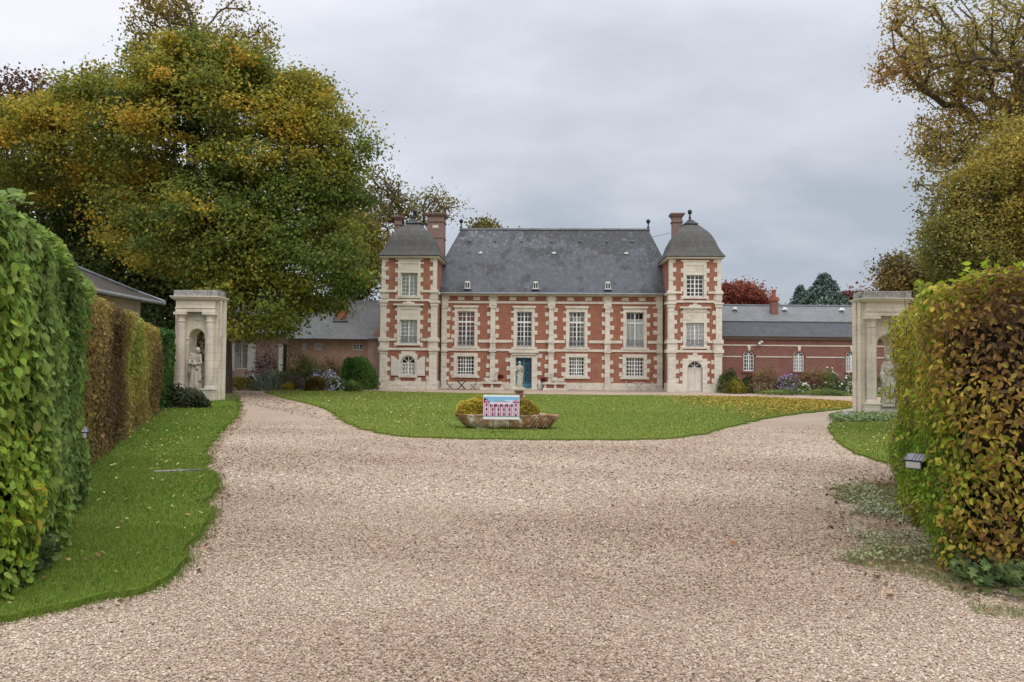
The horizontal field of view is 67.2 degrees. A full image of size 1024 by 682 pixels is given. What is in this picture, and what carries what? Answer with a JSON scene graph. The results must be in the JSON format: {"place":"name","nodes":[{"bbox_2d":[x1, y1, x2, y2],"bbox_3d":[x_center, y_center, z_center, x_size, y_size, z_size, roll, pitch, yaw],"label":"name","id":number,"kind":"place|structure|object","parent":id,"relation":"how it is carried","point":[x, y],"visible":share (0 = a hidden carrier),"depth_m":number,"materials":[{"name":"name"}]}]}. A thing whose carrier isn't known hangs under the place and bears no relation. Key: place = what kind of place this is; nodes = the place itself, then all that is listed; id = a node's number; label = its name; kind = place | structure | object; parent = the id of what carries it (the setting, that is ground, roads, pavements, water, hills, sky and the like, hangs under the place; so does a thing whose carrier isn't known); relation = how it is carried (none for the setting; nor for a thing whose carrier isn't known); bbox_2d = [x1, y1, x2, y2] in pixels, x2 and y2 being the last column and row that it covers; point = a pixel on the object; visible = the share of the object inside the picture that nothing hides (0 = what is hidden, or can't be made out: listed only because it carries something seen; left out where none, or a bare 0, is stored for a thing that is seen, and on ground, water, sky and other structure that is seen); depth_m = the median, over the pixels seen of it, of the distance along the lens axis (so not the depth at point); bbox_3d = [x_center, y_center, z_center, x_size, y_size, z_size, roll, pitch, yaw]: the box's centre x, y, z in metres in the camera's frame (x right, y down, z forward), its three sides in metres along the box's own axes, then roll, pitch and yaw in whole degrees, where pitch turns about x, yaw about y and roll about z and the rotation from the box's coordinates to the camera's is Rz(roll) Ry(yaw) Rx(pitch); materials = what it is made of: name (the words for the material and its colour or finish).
{"place":"outdoors","nodes":[
{"label":"outdoors","id":0,"kind":"place"},
{"bbox_2d":[0,401,240,624],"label":"side lawn","id":1,"kind":"structure","parent":0,"point":[108,594],"depth_m":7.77,"materials":[{"name":"green plant"}]},
{"bbox_2d":[0,525,63,587],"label":"ivy","id":2,"kind":"object","parent":1,"relation":"on","point":[44,547],"visible":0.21,"depth_m":5.90,"materials":[{"name":"green plant"}]},
{"bbox_2d":[0,188,97,600],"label":"green hedge","id":3,"kind":"object","parent":1,"relation":"on","point":[47,290],"visible":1,"depth_m":5.85,"materials":[{"name":"green plant"}]},
{"bbox_2d":[1,406,236,602],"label":"fallen leaves","id":4,"kind":"object","parent":1,"relation":"on","point":[97,554],"visible":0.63,"depth_m":10.75,"materials":[{"name":"yellow plant"}]},
{"bbox_2d":[81,286,164,463],"bbox_3d":[-10.079,0.704,18.003,2.860,2.938,15.961,1,-2,-21],"label":"brown hedge","id":5,"kind":"object","parent":1,"relation":"on","point":[121,355],"visible":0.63,"depth_m":15.37,"materials":[{"name":"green plant"}]},
{"bbox_2d":[150,327,176,409],"bbox_3d":[-13.219,0.928,26.223,3.684,2.906,2.631,1,-2,0],"label":"green hedge","id":6,"kind":"object","parent":1,"relation":"on","point":[169,359],"visible":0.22,"depth_m":26.51,"materials":[{"name":"green plant"}]},
{"bbox_2d":[164,383,213,407],"bbox_3d":[-11.700,1.938,27.273,2.321,0.934,1.116,1,-2,0],"label":"rambling bush","id":7,"kind":"object","parent":1,"relation":"on","point":[182,396],"visible":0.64,"depth_m":26.93,"materials":[{"name":"green plant"}]},
{"bbox_2d":[71,455,216,527],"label":"grass","id":8,"kind":"structure","parent":0,"point":[184,473],"depth_m":9.55,"materials":[{"name":"green plant"}]},
{"bbox_2d":[95,400,243,456],"bbox_3d":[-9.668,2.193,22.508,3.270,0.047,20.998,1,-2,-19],"label":"grass","id":9,"kind":"structure","parent":0,"point":[173,417],"depth_m":17.86,"materials":[{"name":"green plant"}]},
{"bbox_2d":[180,399,238,407],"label":"grass bank","id":10,"kind":"structure","parent":0,"point":[222,403],"depth_m":28.05,"materials":[{"name":"green plant"}]},
{"bbox_2d":[169,290,228,400],"bbox_3d":[-11.657,0.161,28.694,1.789,4.067,1.144,1,-2,0],"label":"stone portal","id":11,"kind":"object","parent":10,"relation":"on","point":[196,312],"visible":0.92,"depth_m":28.34,"materials":[{"name":"stone"}]},
{"bbox_2d":[187,347,201,390],"bbox_3d":[-11.655,1.043,28.344,0.559,1.637,0.516,1,-2,0],"label":"statue","id":12,"kind":"object","parent":11,"relation":"on","point":[194,366],"visible":0.8,"depth_m":28.23,"materials":[{"name":"stone"}]},
{"bbox_2d":[0,387,1023,681],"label":"gravel drive","id":13,"kind":"structure","parent":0,"point":[256,415],"depth_m":6.57,"materials":[{"name":"beige gravel"}]},
{"bbox_2d":[77,266,165,316],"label":"cottage","id":14,"kind":"structure","parent":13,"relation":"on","point":[106,286],"depth_m":25.47,"materials":[{"name":"grey stone"}]},
{"bbox_2d":[89,409,247,608],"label":"fallen leaves","id":15,"kind":"object","parent":13,"relation":"on","point":[120,600],"visible":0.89,"depth_m":9.40,"materials":[{"name":"brown plant"}]},
{"bbox_2d":[233,376,254,389],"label":"flowering plant","id":16,"kind":"object","parent":13,"relation":"on","point":[242,380],"visible":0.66,"depth_m":45.72,"materials":[{"name":"yellow plant"}]},
{"bbox_2d":[247,380,273,389],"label":"garden plant","id":17,"kind":"object","parent":13,"relation":"on","point":[259,384],"visible":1,"depth_m":45.19,"materials":[{"name":"green plant"}]},
{"bbox_2d":[251,346,278,381],"bbox_3d":[-15.867,1.610,49.363,2.080,2.868,1.984,1,-2,0],"label":"garden shrub","id":18,"kind":"object","parent":13,"relation":"on","point":[271,358],"visible":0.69,"depth_m":49.34,"materials":[{"name":"green plant"}]},
{"bbox_2d":[254,368,283,389],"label":"garden plant","id":19,"kind":"object","parent":13,"relation":"on","point":[278,384],"visible":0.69,"depth_m":46.62,"materials":[{"name":"green plant"}]},
{"bbox_2d":[230,392,332,422],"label":"fallen leaves","id":20,"kind":"object","parent":13,"relation":"on","point":[280,403],"visible":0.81,"depth_m":29.70,"materials":[{"name":"yellow plant"}]},
{"bbox_2d":[282,372,307,389],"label":"garden plant","id":21,"kind":"object","parent":13,"relation":"on","point":[299,381],"visible":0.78,"depth_m":45.85,"materials":[{"name":"brown plant"}]},
{"bbox_2d":[280,342,322,387],"bbox_3d":[-13.340,1.586,49.427,3.178,2.969,1.744,1,-2,0],"label":"garden shrub","id":22,"kind":"object","parent":13,"relation":"on","point":[301,365],"visible":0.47,"depth_m":49.18,"materials":[{"name":"green plant"}]},
{"bbox_2d":[292,364,332,388],"bbox_3d":[-12.356,2.207,47.979,2.688,1.660,2.020,1,-2,0],"label":"garden shrub","id":23,"kind":"object","parent":13,"relation":"on","point":[307,373],"visible":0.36,"depth_m":47.67,"materials":[{"name":"green plant"}]},
{"bbox_2d":[317,354,343,379],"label":"garden shrub","id":24,"kind":"object","parent":13,"relation":"on","point":[335,368],"visible":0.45,"depth_m":49.60,"materials":[{"name":"green plant"}]},
{"bbox_2d":[337,356,380,389],"bbox_3d":[-9.555,1.923,47.989,2.721,2.292,1.976,1,-2,0],"label":"evergreen shrub","id":25,"kind":"object","parent":13,"relation":"on","point":[357,369],"visible":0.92,"depth_m":47.42,"materials":[{"name":"green plant"}]},
{"bbox_2d":[479,382,504,389],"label":"plinth","id":26,"kind":"structure","parent":13,"relation":"on","point":[491,386],"depth_m":50.60,"materials":[{"name":"stone"}]},
{"bbox_2d":[0,563,1023,681],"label":"gravel","id":27,"kind":"structure","parent":13,"relation":"on","point":[445,612],"depth_m":4.74,"materials":[{"name":"beige gravel"}]},
{"bbox_2d":[378,209,724,392],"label":"chateau","id":28,"kind":"structure","parent":13,"relation":"on","point":[610,309],"depth_m":51.44,"materials":[{"name":"red brick"}]},
{"bbox_2d":[401,356,414,374],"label":"window","id":29,"kind":"structure","parent":28,"relation":"in","point":[408,368],"depth_m":49.76,"materials":[{"name":"white paint"}]},
{"bbox_2d":[400,320,416,342],"bbox_3d":[-6.666,-0.605,49.805,1.138,1.530,0.201,0,-2,2],"label":"window","id":30,"kind":"structure","parent":28,"relation":"in","point":[408,328],"depth_m":49.86,"materials":[{"name":"white paint"}]},
{"bbox_2d":[401,273,417,295],"bbox_3d":[-6.637,-3.642,49.949,1.090,1.510,0.101,0,-2,2],"label":"window","id":31,"kind":"structure","parent":28,"relation":"in","point":[408,280],"depth_m":49.97,"materials":[{"name":"white paint"}]},
{"bbox_2d":[457,356,473,374],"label":"window","id":32,"kind":"structure","parent":28,"relation":"in","point":[460,363],"depth_m":51.82,"materials":[{"name":"white paint"}]},
{"bbox_2d":[457,311,474,345],"bbox_3d":[-3.082,-0.834,51.913,1.188,2.320,0.201,0,-2,2],"label":"window","id":33,"kind":"structure","parent":28,"relation":"in","point":[464,317],"depth_m":51.97,"materials":[{"name":"white paint"}]},
{"bbox_2d":[516,312,531,345],"bbox_3d":[0.824,-0.805,51.736,1.058,2.320,0.162,0,-2,2],"label":"window","id":34,"kind":"structure","parent":28,"relation":"in","point":[524,316],"depth_m":51.77,"materials":[{"name":"white paint"}]},
{"bbox_2d":[516,358,531,388],"bbox_3d":[0.785,2.194,51.661,1.080,2.120,0.149,0,-2,2],"label":"door","id":35,"kind":"structure","parent":28,"relation":"in","point":[526,363],"depth_m":51.61,"materials":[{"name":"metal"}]},
{"bbox_2d":[569,357,583,375],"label":"window","id":36,"kind":"structure","parent":28,"relation":"in","point":[571,364],"depth_m":51.51,"materials":[{"name":"white paint"}]},
{"bbox_2d":[569,312,584,346],"bbox_3d":[4.332,-0.778,51.615,1.078,2.320,0.201,0,-2,2],"label":"window","id":37,"kind":"structure","parent":28,"relation":"in","point":[582,314],"depth_m":51.67,"materials":[{"name":"white paint"}]},
{"bbox_2d":[626,312,643,346],"bbox_3d":[8.198,-0.739,51.460,1.198,2.340,0.201,0,-2,2],"label":"window","id":38,"kind":"structure","parent":28,"relation":"in","point":[634,327],"depth_m":51.51,"materials":[{"name":"white paint"}]},
{"bbox_2d":[686,275,702,296],"bbox_3d":[11.657,-3.501,49.195,1.090,1.380,0.062,0,-2,2],"label":"window","id":39,"kind":"structure","parent":28,"relation":"in","point":[690,279],"depth_m":49.18,"materials":[{"name":"white paint"}]},
{"bbox_2d":[686,323,702,346],"bbox_3d":[11.628,-0.393,49.069,1.138,1.520,0.201,0,-2,2],"label":"window","id":40,"kind":"structure","parent":28,"relation":"in","point":[694,331],"depth_m":49.13,"materials":[{"name":"white paint"}]},
{"bbox_2d":[687,361,701,391],"bbox_3d":[11.604,2.249,49.013,0.948,1.914,0.090,0,-2,2],"label":"door","id":41,"kind":"structure","parent":28,"relation":"in","point":[694,379],"depth_m":48.99,"materials":[{"name":"paint"}]},
{"bbox_2d":[543,383,567,390],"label":"plinth","id":42,"kind":"structure","parent":13,"relation":"on","point":[556,386],"depth_m":50.41,"materials":[{"name":"stone"}]},
{"bbox_2d":[161,484,1021,596],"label":"gravel","id":43,"kind":"structure","parent":13,"relation":"on","point":[319,551],"depth_m":7.34,"materials":[{"name":"beige gravel"}]},
{"bbox_2d":[716,367,738,392],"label":"garden shrub","id":44,"kind":"object","parent":13,"relation":"on","point":[726,377],"visible":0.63,"depth_m":48.09,"materials":[{"name":"green plant"}]},
{"bbox_2d":[723,376,746,393],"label":"garden plant","id":45,"kind":"object","parent":13,"relation":"on","point":[740,388],"visible":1,"depth_m":47.00,"materials":[{"name":"green plant"}]},
{"bbox_2d":[744,363,782,392],"bbox_3d":[15.660,2.313,47.910,2.356,1.929,1.781,0,-2,24],"label":"garden shrub","id":46,"kind":"object","parent":13,"relation":"on","point":[761,382],"visible":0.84,"depth_m":47.55,"materials":[{"name":"brown plant"}]},
{"bbox_2d":[755,389,800,394],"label":"edging plant","id":47,"kind":"object","parent":13,"relation":"on","point":[782,392],"visible":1,"depth_m":45.08,"materials":[{"name":"green plant"}]},
{"bbox_2d":[742,392,880,396],"bbox_3d":[23.622,3.266,46.075,20.700,0.090,9.903,1,-2,0],"label":"flower border","id":48,"kind":"object","parent":13,"relation":"on","point":[878,394],"visible":0.09,"depth_m":45.55,"materials":[{"name":"green plant"}]},
{"bbox_2d":[770,373,801,391],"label":"flowering plant","id":49,"kind":"object","parent":48,"relation":"on","point":[790,385],"visible":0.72,"depth_m":47.26,"materials":[{"name":"purple plant"}]},
{"bbox_2d":[794,366,831,390],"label":"garden shrub","id":50,"kind":"object","parent":48,"relation":"on","point":[816,374],"visible":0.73,"depth_m":47.50,"materials":[{"name":"beige plant"}]},
{"bbox_2d":[800,388,847,395],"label":"edging plant","id":51,"kind":"object","parent":48,"relation":"on","point":[824,392],"visible":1,"depth_m":44.60,"materials":[{"name":"green plant"}]},
{"bbox_2d":[818,367,845,393],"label":"garden shrub","id":52,"kind":"object","parent":48,"relation":"on","point":[834,375],"visible":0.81,"depth_m":47.20,"materials":[{"name":"green plant"}]},
{"bbox_2d":[0,0,1023,318],"label":"sky","id":53,"kind":"structure","parent":0,"point":[757,119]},
{"bbox_2d":[263,390,852,440],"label":"lawn","id":54,"kind":"structure","parent":0,"point":[521,433],"depth_m":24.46,"materials":[{"name":"green plant"}]},
{"bbox_2d":[302,375,324,390],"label":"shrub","id":55,"kind":"object","parent":54,"relation":"on","point":[312,383],"visible":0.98,"depth_m":44.62,"materials":[{"name":"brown plant"}]},
{"bbox_2d":[321,369,343,390],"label":"flowering plant","id":56,"kind":"object","parent":54,"relation":"on","point":[327,376],"visible":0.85,"depth_m":45.17,"materials":[{"name":"white plant"}]},
{"bbox_2d":[343,379,363,390],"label":"garden plant","id":57,"kind":"object","parent":54,"relation":"on","point":[351,385],"visible":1,"depth_m":44.24,"materials":[{"name":"green plant"}]},
{"bbox_2d":[269,390,457,434],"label":"fallen leaves","id":58,"kind":"object","parent":54,"relation":"on","point":[382,404],"visible":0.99,"depth_m":30.63,"materials":[{"name":"yellow plant"}]},
{"bbox_2d":[483,395,518,432],"bbox_3d":[-0.254,1.740,18.164,0.851,0.940,0.038,0,-2,2],"label":"picture board","id":59,"kind":"object","parent":54,"relation":"on","point":[500,406],"visible":1,"depth_m":18.16,"materials":[{"name":"pink paper"}]},
{"bbox_2d":[455,413,558,428],"bbox_3d":[-0.123,2.122,19.642,2.642,0.560,0.823,1,-2,0],"label":"stone trough","id":60,"kind":"object","parent":54,"relation":"on","point":[542,420],"visible":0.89,"depth_m":19.29,"materials":[{"name":"stone"}]},
{"bbox_2d":[454,395,482,415],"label":"trough shrub","id":61,"kind":"object","parent":60,"relation":"on","point":[475,402],"visible":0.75,"depth_m":19.48,"materials":[{"name":"yellow plant"}]},
{"bbox_2d":[519,397,540,415],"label":"trough shrub","id":62,"kind":"object","parent":60,"relation":"on","point":[527,407],"visible":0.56,"depth_m":19.50,"materials":[{"name":"yellow plant"}]},
{"bbox_2d":[513,388,525,398],"bbox_3d":[0.240,2.019,25.950,0.441,0.872,0.400,1,-2,0],"label":"pedestal","id":63,"kind":"object","parent":54,"relation":"on","point":[519,391],"visible":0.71,"depth_m":25.83,"materials":[{"name":"stone"}]},
{"bbox_2d":[515,361,523,387],"bbox_3d":[0.245,1.131,25.977,0.284,0.903,0.239,1,-2,0],"label":"statue","id":64,"kind":"object","parent":63,"relation":"on","point":[519,369],"visible":1,"depth_m":25.93,"materials":[{"name":"stone"}]},
{"bbox_2d":[650,394,852,416],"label":"fallen leaves","id":65,"kind":"object","parent":54,"relation":"on","point":[817,403],"visible":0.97,"depth_m":33.94,"materials":[{"name":"yellow plant"}]},
{"bbox_2d":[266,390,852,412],"bbox_3d":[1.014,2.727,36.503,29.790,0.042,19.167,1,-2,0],"label":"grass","id":66,"kind":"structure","parent":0,"point":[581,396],"depth_m":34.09,"materials":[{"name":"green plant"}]},
{"bbox_2d":[208,420,925,516],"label":"gravel","id":67,"kind":"structure","parent":0,"point":[568,449],"depth_m":12.49,"materials":[{"name":"beige gravel"}]},
{"bbox_2d":[722,289,883,392],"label":"brick wing","id":68,"kind":"structure","parent":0,"point":[790,339],"depth_m":50.23,"materials":[{"name":"red brick"}]},
{"bbox_2d":[794,351,803,370],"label":"window","id":69,"kind":"structure","parent":68,"relation":"in","point":[798,360],"depth_m":50.30,"materials":[{"name":"white paint"}]},
{"bbox_2d":[829,418,917,463],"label":"lawn","id":70,"kind":"structure","parent":0,"point":[862,450],"depth_m":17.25,"materials":[{"name":"green plant"}]},
{"bbox_2d":[826,410,897,421],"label":"weeds","id":71,"kind":"object","parent":70,"relation":"on","point":[864,416],"visible":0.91,"depth_m":23.75,"materials":[{"name":"green plant"}]},
{"bbox_2d":[849,291,913,412],"bbox_3d":[12.787,0.443,26.590,1.789,4.281,1.144,1,-2,0],"label":"stone portal","id":72,"kind":"object","parent":70,"relation":"on","point":[873,312],"visible":0.73,"depth_m":26.31,"materials":[{"name":"stone"}]},
{"bbox_2d":[879,355,897,406],"bbox_3d":[12.784,1.352,26.234,0.588,1.760,0.463,1,-2,0],"label":"statue","id":73,"kind":"object","parent":72,"relation":"on","point":[886,365],"visible":0.79,"depth_m":26.13,"materials":[{"name":"stone"}]},
{"bbox_2d":[860,0,1023,254],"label":"overhanging tree","id":74,"kind":"object","parent":70,"relation":"on","point":[910,68],"visible":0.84,"depth_m":20.79,"materials":[{"name":"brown plant"}]},
{"bbox_2d":[894,98,1023,306],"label":"hornbeam tree","id":75,"kind":"object","parent":70,"relation":"on","point":[959,225],"visible":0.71,"depth_m":17.50,"materials":[{"name":"green plant"}]},
{"bbox_2d":[830,479,1023,620],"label":"verge","id":76,"kind":"structure","parent":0,"point":[952,590],"depth_m":6.47,"materials":[{"name":"green plant"}]},
{"bbox_2d":[818,475,894,596],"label":"fallen leaves","id":77,"kind":"object","parent":76,"relation":"on","point":[890,594],"visible":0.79,"depth_m":8.31,"materials":[{"name":"brown plant"}]},
{"bbox_2d":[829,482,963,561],"bbox_3d":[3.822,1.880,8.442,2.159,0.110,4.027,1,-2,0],"label":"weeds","id":78,"kind":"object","parent":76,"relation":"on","point":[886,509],"visible":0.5,"depth_m":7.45,"materials":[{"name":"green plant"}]},
{"bbox_2d":[832,477,1023,611],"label":"fallen leaves","id":79,"kind":"object","parent":76,"relation":"on","point":[932,566],"visible":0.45,"depth_m":7.21,"materials":[{"name":"brown plant"}]},
{"bbox_2d":[884,266,1023,583],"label":"beech hedge","id":80,"kind":"object","parent":76,"relation":"on","point":[966,386],"visible":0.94,"depth_m":6.19,"materials":[{"name":"green plant"}]},
{"bbox_2d":[879,314,939,511],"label":"hedge shoots","id":81,"kind":"object","parent":80,"relation":"attached to","point":[903,397],"visible":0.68,"depth_m":7.63,"materials":[{"name":"green plant"}]},
{"bbox_2d":[903,453,931,469],"bbox_3d":[3.669,1.077,6.839,0.561,0.179,0.170,2,-2,-42],"label":"solar lamp","id":82,"kind":"object","parent":80,"relation":"attached to","point":[913,460],"visible":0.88,"depth_m":6.67,"materials":[{"name":"white plastic"}]},
{"bbox_2d":[914,271,993,300],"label":"hedge shoots","id":83,"kind":"object","parent":80,"relation":"attached to","point":[917,282],"visible":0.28,"depth_m":6.64,"materials":[{"name":"green plant"}]},
{"bbox_2d":[958,256,1023,299],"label":"hedge shoots","id":84,"kind":"object","parent":80,"relation":"attached to","point":[1018,265],"visible":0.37,"depth_m":6.31,"materials":[{"name":"green plant"}]},
{"bbox_2d":[948,542,1023,596],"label":"ivy","id":85,"kind":"object","parent":76,"relation":"on","point":[1011,574],"visible":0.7,"depth_m":5.77,"materials":[{"name":"green plant"}]},
{"label":"ground","id":86,"kind":"structure","parent":0,"visible":0},
{"bbox_2d":[0,62,91,183],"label":"copper tree","id":87,"kind":"object","parent":86,"relation":"on","point":[22,85],"visible":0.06,"depth_m":51.89,"materials":[{"name":"brown plant"}]},
{"bbox_2d":[0,148,260,378],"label":"evergreen tree","id":88,"kind":"object","parent":86,"relation":"on","point":[57,224],"visible":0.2,"depth_m":43.22,"materials":[{"name":"green plant"}]},
{"bbox_2d":[111,0,285,166],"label":"tall tree","id":89,"kind":"object","parent":86,"relation":"on","point":[161,7],"visible":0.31,"depth_m":58.35,"materials":[{"name":"green plant"}]},
{"bbox_2d":[0,12,405,393],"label":"maple tree","id":90,"kind":"object","parent":86,"relation":"on","point":[251,207],"visible":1,"depth_m":37.45,"materials":[{"name":"green plant"}]},
{"bbox_2d":[197,299,380,387],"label":"brick outbuilding","id":91,"kind":"structure","parent":86,"relation":"on","point":[346,337],"depth_m":52.02,"materials":[{"name":"grey tile"}]},
{"bbox_2d":[236,343,247,368],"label":"window","id":92,"kind":"structure","parent":91,"relation":"in","point":[242,359],"depth_m":52.10,"materials":[{"name":"white paint"}]},
{"bbox_2d":[304,178,393,348],"bbox_3d":[-12.639,-4.798,57.526,9.654,16.669,9.760,0,-2,26],"label":"olive tree","id":93,"kind":"object","parent":86,"relation":"on","point":[369,220],"visible":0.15,"depth_m":56.51,"materials":[{"name":"green plant"}]},
{"bbox_2d":[360,156,473,244],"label":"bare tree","id":94,"kind":"object","parent":86,"relation":"on","point":[393,197],"visible":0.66,"depth_m":65.74,"materials":[{"name":"green plant"}]},
{"bbox_2d":[462,211,519,227],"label":"tree","id":95,"kind":"object","parent":86,"relation":"on","point":[484,223],"visible":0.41,"depth_m":69.61,"materials":[{"name":"green plant"}]},
{"bbox_2d":[721,275,785,304],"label":"copper beech","id":96,"kind":"object","parent":86,"relation":"on","point":[740,292],"visible":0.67,"depth_m":74.68,"materials":[{"name":"red plant"}]},
{"bbox_2d":[789,285,807,304],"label":"conifer tree","id":97,"kind":"object","parent":86,"relation":"on","point":[797,296],"visible":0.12,"depth_m":79.90,"materials":[{"name":"green plant"}]},
{"bbox_2d":[795,272,850,304],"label":"conifer tree","id":98,"kind":"object","parent":86,"relation":"on","point":[815,294],"visible":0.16,"depth_m":77.40,"materials":[{"name":"green plant"}]},
{"bbox_2d":[856,244,939,303],"bbox_3d":[17.599,-0.722,33.206,5.077,7.319,3.951,0,-2,18],"label":"copper beech","id":99,"kind":"object","parent":86,"relation":"on","point":[897,276],"visible":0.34,"depth_m":32.71,"materials":[{"name":"brown plant"}]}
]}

